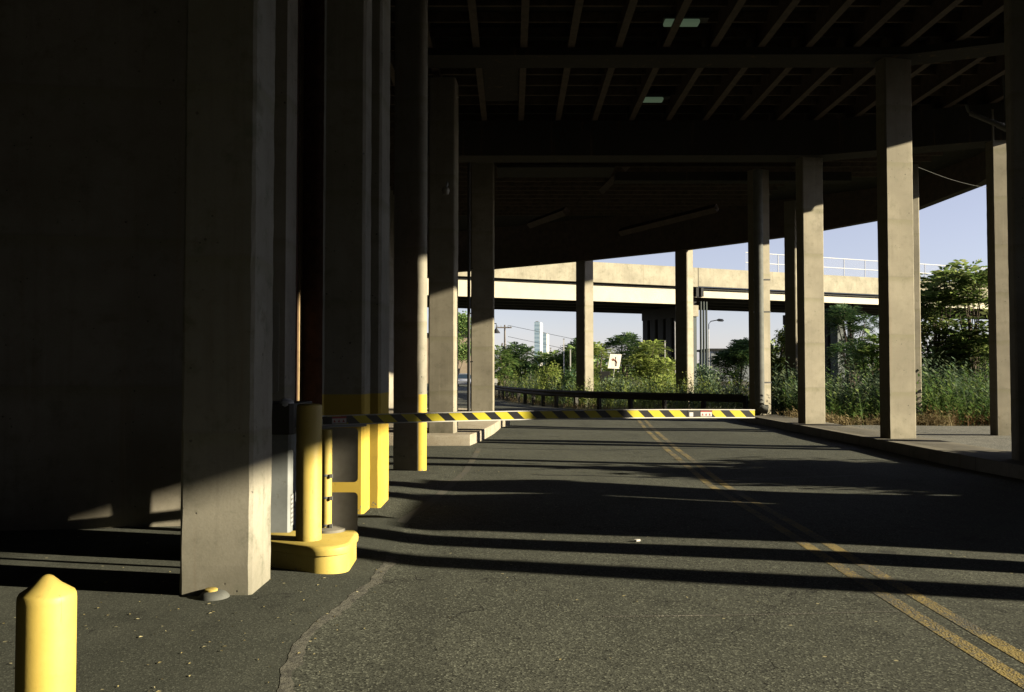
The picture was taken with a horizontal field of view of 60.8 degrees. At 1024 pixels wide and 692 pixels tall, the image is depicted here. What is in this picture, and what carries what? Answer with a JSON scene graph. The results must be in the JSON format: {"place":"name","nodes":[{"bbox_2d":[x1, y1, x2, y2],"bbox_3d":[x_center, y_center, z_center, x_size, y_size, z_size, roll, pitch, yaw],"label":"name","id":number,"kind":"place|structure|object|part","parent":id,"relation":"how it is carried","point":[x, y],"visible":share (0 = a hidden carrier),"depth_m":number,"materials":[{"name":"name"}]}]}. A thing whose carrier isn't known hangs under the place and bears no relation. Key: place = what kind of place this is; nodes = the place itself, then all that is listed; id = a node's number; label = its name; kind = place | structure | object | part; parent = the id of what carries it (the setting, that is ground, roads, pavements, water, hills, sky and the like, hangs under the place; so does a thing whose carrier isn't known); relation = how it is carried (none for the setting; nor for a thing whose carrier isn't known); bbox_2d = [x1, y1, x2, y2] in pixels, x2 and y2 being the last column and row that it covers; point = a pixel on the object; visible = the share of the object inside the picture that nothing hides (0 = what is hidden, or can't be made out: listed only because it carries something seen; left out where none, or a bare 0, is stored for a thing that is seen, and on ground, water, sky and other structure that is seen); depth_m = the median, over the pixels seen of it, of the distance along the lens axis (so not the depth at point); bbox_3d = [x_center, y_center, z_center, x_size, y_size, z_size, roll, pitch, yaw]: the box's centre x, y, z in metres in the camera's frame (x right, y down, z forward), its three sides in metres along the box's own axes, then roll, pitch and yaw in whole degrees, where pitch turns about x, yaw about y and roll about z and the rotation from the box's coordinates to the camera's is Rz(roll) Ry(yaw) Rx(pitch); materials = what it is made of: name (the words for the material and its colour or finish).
{"place":"outdoors","nodes":[
{"label":"outdoors","id":0,"kind":"place"},
{"bbox_2d":[427,333,470,382],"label":"tan building","id":1,"kind":"structure","parent":0,"point":[463,369],"depth_m":127.97,"materials":[{"name":"paint"}]},
{"bbox_2d":[563,339,563,371],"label":"marker post","id":2,"kind":"object","parent":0,"point":[563,355],"visible":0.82,"depth_m":59.98,"materials":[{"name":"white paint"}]},
{"bbox_2d":[494,394,739,409],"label":"dry grass","id":3,"kind":"structure","parent":0,"point":[539,403],"depth_m":40.29,"materials":[{"name":"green plant"}]},
{"bbox_2d":[291,383,1023,691],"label":"road","id":4,"kind":"structure","parent":0,"point":[472,550],"depth_m":7.05,"materials":[{"name":"grey asphalt"}]},
{"bbox_2d":[0,516,402,691],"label":"apron","id":5,"kind":"object","parent":4,"relation":"on","point":[88,565],"visible":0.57,"depth_m":5.68,"materials":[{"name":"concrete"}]},
{"bbox_2d":[14,574,76,691],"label":"bollard","id":6,"kind":"object","parent":5,"relation":"on","point":[46,633],"visible":1,"depth_m":2.90,"materials":[{"name":"yellow metal"}]},
{"bbox_2d":[0,0,297,530],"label":"abutment wall","id":7,"kind":"structure","parent":5,"relation":"on","point":[92,154],"depth_m":8.71,"materials":[{"name":"concrete"}]},
{"bbox_2d":[272,301,278,392],"bbox_3d":[-1.966,0.456,6.774,0.329,2.700,0.068,0,-2,0],"label":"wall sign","id":8,"kind":"object","parent":7,"relation":"attached to","point":[275,367],"visible":0.23,"depth_m":6.75,"materials":[{"name":"metal"}]},
{"bbox_2d":[198,587,229,600],"bbox_3d":[-2.032,1.684,5.955,0.210,0.062,0.210,0,-2,0],"label":"post stub","id":9,"kind":"object","parent":5,"relation":"on","point":[211,594],"visible":1,"depth_m":5.90,"materials":[{"name":"yellow paint"}]},
{"bbox_2d":[179,0,275,595],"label":"concrete column","id":10,"kind":"structure","parent":5,"relation":"on","point":[226,475],"depth_m":6.08,"materials":[{"name":"beige concrete"}]},
{"bbox_2d":[390,0,1005,274],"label":"overpass deck","id":11,"kind":"structure","parent":10,"relation":"on","point":[576,143],"depth_m":23.23,"materials":[{"name":"concrete"}]},
{"bbox_2d":[636,86,670,102],"bbox_3d":[3.647,-6.503,22.508,0.840,0.412,0.280,0,-2,0],"label":"strip light","id":12,"kind":"object","parent":11,"relation":"hanging from","point":[653,97],"visible":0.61,"depth_m":22.39,"materials":[{"name":"black paint"}]},
{"bbox_2d":[662,14,709,26],"bbox_3d":[3.457,-6.630,17.409,0.900,0.469,0.280,0,-2,0],"label":"strip light","id":13,"kind":"object","parent":11,"relation":"hanging from","point":[692,20],"visible":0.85,"depth_m":17.29,"materials":[{"name":"black paint"}]},
{"bbox_2d":[965,75,1005,131],"bbox_3d":[11.736,-5.869,21.333,0.303,1.756,1.265,1,-2,-31],"label":"broken conduit","id":14,"kind":"object","parent":11,"relation":"hanging from","point":[1000,126],"visible":0.79,"depth_m":21.23,"materials":[{"name":"grey metal"}]},
{"bbox_2d":[270,528,358,573],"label":"concrete base","id":15,"kind":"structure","parent":5,"relation":"on","point":[333,553],"depth_m":6.79,"materials":[{"name":"yellow paint"}]},
{"bbox_2d":[296,404,321,541],"bbox_3d":[-1.625,1.004,6.993,0.202,1.082,0.202,0,-2,0],"label":"bollard","id":16,"kind":"object","parent":15,"relation":"on","point":[308,472],"visible":1,"depth_m":6.91,"materials":[{"name":"yellow metal"}]},
{"bbox_2d":[322,428,357,533],"bbox_3d":[-1.546,1.137,7.401,0.364,0.884,0.319,-2,-2,41],"label":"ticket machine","id":17,"kind":"object","parent":15,"relation":"on","point":[339,464],"visible":0.75,"depth_m":7.39,"materials":[{"name":"yellow paint"}]},
{"bbox_2d":[271,399,754,532],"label":"barrier gate","id":18,"kind":"structure","parent":15,"relation":"on","point":[283,491],"depth_m":7.54,"materials":[{"name":"grey paint"},{"name":"black paint"},{"name":"yellow paint"}]},
{"bbox_2d":[322,0,371,513],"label":"concrete column","id":19,"kind":"structure","parent":5,"relation":"on","point":[346,333],"depth_m":9.70,"materials":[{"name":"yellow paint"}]},
{"bbox_2d":[370,0,390,507],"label":"concrete column","id":20,"kind":"structure","parent":5,"relation":"on","point":[380,263],"depth_m":10.19,"materials":[{"name":"yellow paint"}]},
{"bbox_2d":[277,555,397,691],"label":"pavement seam","id":21,"kind":"object","parent":4,"relation":"on","point":[292,663],"visible":1,"depth_m":5.34,"materials":[{"name":"grey concrete"}]},
{"bbox_2d":[393,0,427,470],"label":"concrete column","id":22,"kind":"structure","parent":4,"relation":"on","point":[410,229],"depth_m":14.15,"materials":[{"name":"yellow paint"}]},
{"bbox_2d":[397,448,480,522],"bbox_3d":[-0.843,2.010,13.841,0.291,0.016,9.218,0,-2,3],"label":"edge line","id":23,"kind":"object","parent":4,"relation":"on","point":[406,518],"visible":1,"depth_m":11.54,"materials":[{"name":"paint"}]},
{"bbox_2d":[389,408,509,445],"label":"traffic island","id":24,"kind":"structure","parent":4,"relation":"on","point":[468,433],"depth_m":20.10,"materials":[{"name":"concrete"}]},
{"bbox_2d":[428,77,458,432],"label":"concrete column","id":25,"kind":"structure","parent":24,"relation":"on","point":[443,266],"depth_m":19.72,"materials":[{"name":"beige concrete"}]},
{"bbox_2d":[442,181,449,194],"bbox_3d":[-1.469,-3.501,19.524,0.170,0.320,0.483,0,-2,0],"label":"wall lamp","id":26,"kind":"object","parent":25,"relation":"attached to","point":[445,191],"visible":1,"depth_m":19.32,"materials":[{"name":"metal"}]},
{"bbox_2d":[467,163,472,411],"bbox_3d":[-1.210,-1.884,25.269,0.168,8.100,0.086,0,-2,0],"label":"black pole","id":27,"kind":"object","parent":24,"relation":"on","point":[468,273],"visible":0.76,"depth_m":25.23,"materials":[{"name":"metal"}]},
{"bbox_2d":[471,163,493,410],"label":"concrete column","id":28,"kind":"structure","parent":24,"relation":"on","point":[482,285],"depth_m":27.64,"materials":[{"name":"beige concrete"}]},
{"bbox_2d":[458,373,470,386],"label":"parked car","id":29,"kind":"object","parent":4,"relation":"on","point":[462,378],"visible":0.41,"depth_m":98.26,"materials":[{"name":"silver metal"}]},
{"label":"window","id":30,"kind":"part","parent":29,"relation":"part of","materials":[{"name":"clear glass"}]},
{"bbox_2d":[3,448,1020,691],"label":"leaf litter","id":31,"kind":"object","parent":4,"relation":"on","point":[326,613],"visible":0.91,"depth_m":5.40,"materials":[{"name":"brown plant"}]},
{"bbox_2d":[505,448,694,449],"bbox_3d":[2.952,2.161,18.376,7.110,0.022,0.462,0,-2,-1],"label":"crack seal","id":32,"kind":"object","parent":4,"relation":"on","point":[620,449],"visible":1,"depth_m":18.31,"materials":[{"name":"black asphalt"}]},
{"bbox_2d":[532,474,859,478],"bbox_3d":[2.857,1.991,13.309,5.103,0.050,0.373,0,-2,-2],"label":"crack seal","id":33,"kind":"object","parent":4,"relation":"on","point":[722,478],"visible":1,"depth_m":13.28,"materials":[{"name":"black asphalt"}]},
{"bbox_2d":[635,418,1023,688],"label":"line","id":34,"kind":"object","parent":4,"relation":"on","point":[1003,669],"visible":1,"depth_m":6.31,"materials":[{"name":"yellow paint"}]},
{"bbox_2d":[642,418,1023,662],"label":"line","id":35,"kind":"object","parent":4,"relation":"on","point":[998,643],"visible":1,"depth_m":6.78,"materials":[{"name":"yellow paint"}]},
{"bbox_2d":[642,299,707,385],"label":"bridge pier","id":36,"kind":"structure","parent":0,"point":[659,323],"depth_m":74.62,"materials":[{"name":"concrete"}]},
{"bbox_2d":[427,252,987,319],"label":"distant overpass","id":37,"kind":"object","parent":36,"relation":"on","point":[629,288],"visible":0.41,"depth_m":71.05,"materials":[{"name":"beige concrete"}]},
{"bbox_2d":[427,185,988,367],"label":"sky","id":38,"kind":"structure","parent":0,"point":[951,229],"materials":[{"name":"blue"}]},
{"bbox_2d":[697,348,780,381],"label":"grey shed","id":39,"kind":"structure","parent":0,"point":[712,350],"depth_m":159.94,"materials":[{"name":"paint"}]},
{"bbox_2d":[494,373,989,425],"bbox_3d":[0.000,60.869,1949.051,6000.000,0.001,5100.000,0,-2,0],"label":"ground","id":40,"kind":"structure","parent":0,"point":[586,408],"depth_m":44.00,"materials":[{"name":"soil"}]},
{"bbox_2d":[295,0,324,404],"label":"brown wall","id":41,"kind":"structure","parent":40,"relation":"on","point":[309,220],"depth_m":13.12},
{"bbox_2d":[389,186,393,407],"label":"concrete column","id":42,"kind":"structure","parent":40,"relation":"on","point":[391,302],"depth_m":34.79,"materials":[{"name":"concrete"}]},
{"bbox_2d":[458,311,470,374],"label":"broad tree","id":43,"kind":"object","parent":40,"relation":"on","point":[462,331],"visible":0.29,"depth_m":110.99,"materials":[{"name":"green plant"}]},
{"bbox_2d":[497,325,511,383],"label":"utility pole","id":44,"kind":"object","parent":40,"relation":"on","point":[504,327],"visible":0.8,"depth_m":120.00,"materials":[{"name":"grey paint"}]},
{"bbox_2d":[508,325,623,346],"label":"power line","id":45,"kind":"object","parent":44,"relation":"attached to","point":[552,334],"visible":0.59,"depth_m":117.60,"materials":[{"name":"black paint"}]},
{"bbox_2d":[494,345,523,395],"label":"sumac bush","id":46,"kind":"object","parent":40,"relation":"on","point":[500,362],"visible":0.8,"depth_m":59.66,"materials":[{"name":"green plant"}]},
{"bbox_2d":[496,341,541,386],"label":"sumac bush","id":47,"kind":"object","parent":40,"relation":"on","point":[520,355],"visible":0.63,"depth_m":61.49,"materials":[{"name":"green plant"}]},
{"bbox_2d":[519,350,548,380],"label":"sumac bush","id":48,"kind":"object","parent":40,"relation":"on","point":[539,360],"visible":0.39,"depth_m":65.72,"materials":[{"name":"green plant"}]},
{"bbox_2d":[534,321,542,365],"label":"tower block","id":49,"kind":"structure","parent":40,"relation":"on","point":[538,335],"depth_m":1501.55,"materials":[{"name":"white glass"}]},
{"bbox_2d":[543,333,548,363],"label":"tower block","id":50,"kind":"structure","parent":40,"relation":"on","point":[546,342],"depth_m":1561.13,"materials":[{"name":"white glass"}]},
{"bbox_2d":[533,360,561,389],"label":"weedy bush","id":51,"kind":"object","parent":40,"relation":"on","point":[550,371],"visible":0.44,"depth_m":49.67,"materials":[{"name":"green plant"}]},
{"bbox_2d":[536,344,575,377],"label":"sumac bush","id":52,"kind":"object","parent":40,"relation":"on","point":[556,356],"visible":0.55,"depth_m":61.52,"materials":[{"name":"green plant"}]},
{"bbox_2d":[552,366,575,397],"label":"weedy bush","id":53,"kind":"object","parent":40,"relation":"on","point":[566,376],"visible":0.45,"depth_m":45.65,"materials":[{"name":"green plant"}]},
{"bbox_2d":[559,338,575,374],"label":"young tree","id":54,"kind":"object","parent":40,"relation":"on","point":[574,343],"visible":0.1,"depth_m":63.65,"materials":[{"name":"green plant"}]},
{"bbox_2d":[576,261,593,406],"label":"concrete column","id":55,"kind":"structure","parent":40,"relation":"on","point":[584,318],"depth_m":42.31,"materials":[{"name":"beige concrete"}]},
{"bbox_2d":[599,371,609,390],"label":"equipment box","id":56,"kind":"object","parent":40,"relation":"on","point":[603,374],"visible":0.36,"depth_m":45.48,"materials":[{"name":"metal"}]},
{"bbox_2d":[593,342,622,383],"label":"sumac bush","id":57,"kind":"object","parent":40,"relation":"on","point":[597,367],"visible":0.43,"depth_m":54.03,"materials":[{"name":"green plant"}]},
{"bbox_2d":[608,354,621,378],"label":"road sign","id":58,"kind":"object","parent":40,"relation":"on","point":[614,361],"visible":0.83,"depth_m":46.50,"materials":[{"name":"metal"}]},
{"bbox_2d":[599,377,638,405],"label":"weedy bush","id":59,"kind":"object","parent":40,"relation":"on","point":[616,380],"visible":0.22,"depth_m":43.52,"materials":[{"name":"green plant"}]},
{"bbox_2d":[494,385,747,409],"bbox_3d":[2.014,2.669,46.371,3.747,0.880,29.952,1,-2,-20],"label":"guardrail","id":60,"kind":"object","parent":40,"relation":"on","point":[629,396],"visible":0.79,"depth_m":37.28,"materials":[{"name":"metal"}]},
{"bbox_2d":[595,332,653,380],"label":"young tree","id":61,"kind":"object","parent":40,"relation":"on","point":[618,340],"visible":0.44,"depth_m":59.60,"materials":[{"name":"green plant"}]},
{"bbox_2d":[495,365,785,413],"bbox_3d":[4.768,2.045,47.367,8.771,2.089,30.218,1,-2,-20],"label":"roadside weeds","id":62,"kind":"object","parent":40,"relation":"on","point":[538,398],"visible":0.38,"depth_m":39.52,"materials":[{"name":"green plant"}]},
{"bbox_2d":[619,340,675,390],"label":"sumac bush","id":63,"kind":"object","parent":40,"relation":"on","point":[644,360],"visible":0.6,"depth_m":51.77,"materials":[{"name":"green plant"}]},
{"bbox_2d":[645,373,675,400],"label":"weedy bush","id":64,"kind":"object","parent":40,"relation":"on","point":[661,383],"visible":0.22,"depth_m":43.59,"materials":[{"name":"green plant"}]},
{"bbox_2d":[650,357,675,379],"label":"sumac bush","id":65,"kind":"object","parent":40,"relation":"on","point":[660,365],"visible":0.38,"depth_m":49.76,"materials":[{"name":"green plant"}]},
{"bbox_2d":[674,321,675,372],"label":"marker post","id":66,"kind":"object","parent":40,"relation":"on","point":[675,347],"visible":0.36,"depth_m":56.99,"materials":[{"name":"grey metal"}]},
{"bbox_2d":[675,250,693,408],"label":"concrete column","id":67,"kind":"structure","parent":40,"relation":"on","point":[684,307],"depth_m":40.02,"materials":[{"name":"beige concrete"}]},
{"bbox_2d":[694,362,723,393],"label":"weedy bush","id":68,"kind":"object","parent":40,"relation":"on","point":[710,374],"visible":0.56,"depth_m":45.74,"materials":[{"name":"green plant"}]},
{"bbox_2d":[708,319,723,364],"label":"street lamp","id":69,"kind":"object","parent":40,"relation":"on","point":[721,320],"visible":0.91,"depth_m":78.02,"materials":[{"name":"metal"}]},
{"bbox_2d":[707,337,748,392],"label":"young tree","id":70,"kind":"object","parent":40,"relation":"on","point":[735,351],"visible":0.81,"depth_m":59.34,"materials":[{"name":"green plant"}]},
{"bbox_2d":[494,341,988,380],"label":"wood","id":71,"kind":"object","parent":40,"relation":"on","point":[636,366],"visible":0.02,"depth_m":185.96,"materials":[{"name":"green plant"}]},
{"bbox_2d":[770,325,785,394],"bbox_3d":[11.123,0.984,36.490,1.882,3.668,2.206,0,-2,0],"label":"young tree","id":72,"kind":"object","parent":40,"relation":"on","point":[781,349],"visible":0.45,"depth_m":36.24,"materials":[{"name":"green plant"}]},
{"bbox_2d":[784,200,797,388],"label":"concrete column","id":73,"kind":"structure","parent":40,"relation":"on","point":[790,260],"depth_m":33.50,"materials":[{"name":"beige concrete"}]},
{"bbox_2d":[824,303,878,389],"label":"young tree","id":74,"kind":"object","parent":40,"relation":"on","point":[839,311],"visible":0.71,"depth_m":57.80,"materials":[{"name":"green plant"}]},
{"bbox_2d":[838,329,879,387],"bbox_3d":[15.296,1.047,37.090,2.863,3.580,2.913,0,-2,0],"label":"young tree","id":75,"kind":"object","parent":40,"relation":"on","point":[869,351],"visible":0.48,"depth_m":36.81,"materials":[{"name":"green plant"}]},
{"bbox_2d":[737,414,1023,479],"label":"kerb median","id":76,"kind":"object","parent":40,"relation":"on","point":[988,460],"visible":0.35,"depth_m":16.88,"materials":[{"name":"concrete"}]},
{"bbox_2d":[747,168,770,414],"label":"concrete column","id":77,"kind":"structure","parent":76,"relation":"on","point":[759,298],"depth_m":28.63,"materials":[{"name":"concrete"}]},
{"bbox_2d":[796,157,824,423],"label":"concrete column","id":78,"kind":"structure","parent":76,"relation":"on","point":[810,293],"depth_m":23.85,"materials":[{"name":"beige concrete"}]},
{"bbox_2d":[875,57,915,438],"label":"concrete column","id":79,"kind":"structure","parent":76,"relation":"on","point":[895,256],"depth_m":18.52,"materials":[{"name":"beige concrete"}]},
{"bbox_2d":[1004,0,1023,460],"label":"concrete column","id":80,"kind":"structure","parent":76,"relation":"on","point":[1014,49],"depth_m":13.97,"materials":[{"name":"grey concrete"}]},
{"bbox_2d":[771,345,989,424],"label":"tall weeds","id":81,"kind":"object","parent":40,"relation":"on","point":[876,387],"visible":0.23,"depth_m":29.56,"materials":[{"name":"green plant"}]},
{"bbox_2d":[785,394,989,424],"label":"weeds","id":82,"kind":"object","parent":40,"relation":"on","point":[866,413],"visible":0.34,"depth_m":28.04,"materials":[{"name":"green plant"}]},
{"bbox_2d":[912,164,921,424],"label":"concrete column","id":83,"kind":"structure","parent":40,"relation":"on","point":[916,243],"depth_m":28.00,"materials":[{"name":"beige concrete"}]},
{"bbox_2d":[920,264,986,386],"bbox_3d":[16.504,-0.248,34.153,3.766,5.979,3.577,0,-2,0],"label":"tree of heaven","id":84,"kind":"object","parent":40,"relation":"on","point":[933,326],"visible":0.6,"depth_m":33.75,"materials":[{"name":"green plant"}]},
{"bbox_2d":[921,330,988,381],"bbox_3d":[17.781,1.036,34.568,3.476,3.455,3.857,1,-2,-29],"label":"sumac bush","id":85,"kind":"object","parent":40,"relation":"on","point":[957,365],"visible":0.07,"depth_m":34.36,"materials":[{"name":"green plant"}]},
{"bbox_2d":[920,404,989,425],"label":"rusty weeds","id":86,"kind":"object","parent":40,"relation":"on","point":[971,419],"visible":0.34,"depth_m":27.36,"materials":[{"name":"orange plant"}]},
{"bbox_2d":[927,259,988,385],"bbox_3d":[17.498,-0.265,33.422,3.366,5.972,3.573,-1,-2,32],"label":"tree of heaven","id":87,"kind":"object","parent":40,"relation":"on","point":[977,338],"visible":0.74,"depth_m":32.92,"materials":[{"name":"green plant"}]},
{"bbox_2d":[783,305,853,389],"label":"young tree","id":88,"kind":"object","parent":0,"point":[828,341],"depth_m":79.11,"materials":[{"name":"plant"}]},
{"bbox_2d":[777,406,955,425],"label":"dry grass","id":89,"kind":"structure","parent":0,"point":[922,419],"depth_m":26.92,"materials":[{"name":"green plant"}]},
{"bbox_2d":[847,425,1010,450],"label":"sidewalk","id":90,"kind":"structure","parent":0,"point":[980,436],"depth_m":22.20,"materials":[{"name":"grey concrete"}]},
{"bbox_2d":[985,109,1010,435],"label":"concrete column","id":91,"kind":"structure","parent":90,"relation":"on","point":[998,299],"depth_m":22.13,"materials":[{"name":"beige concrete"}]}
]}

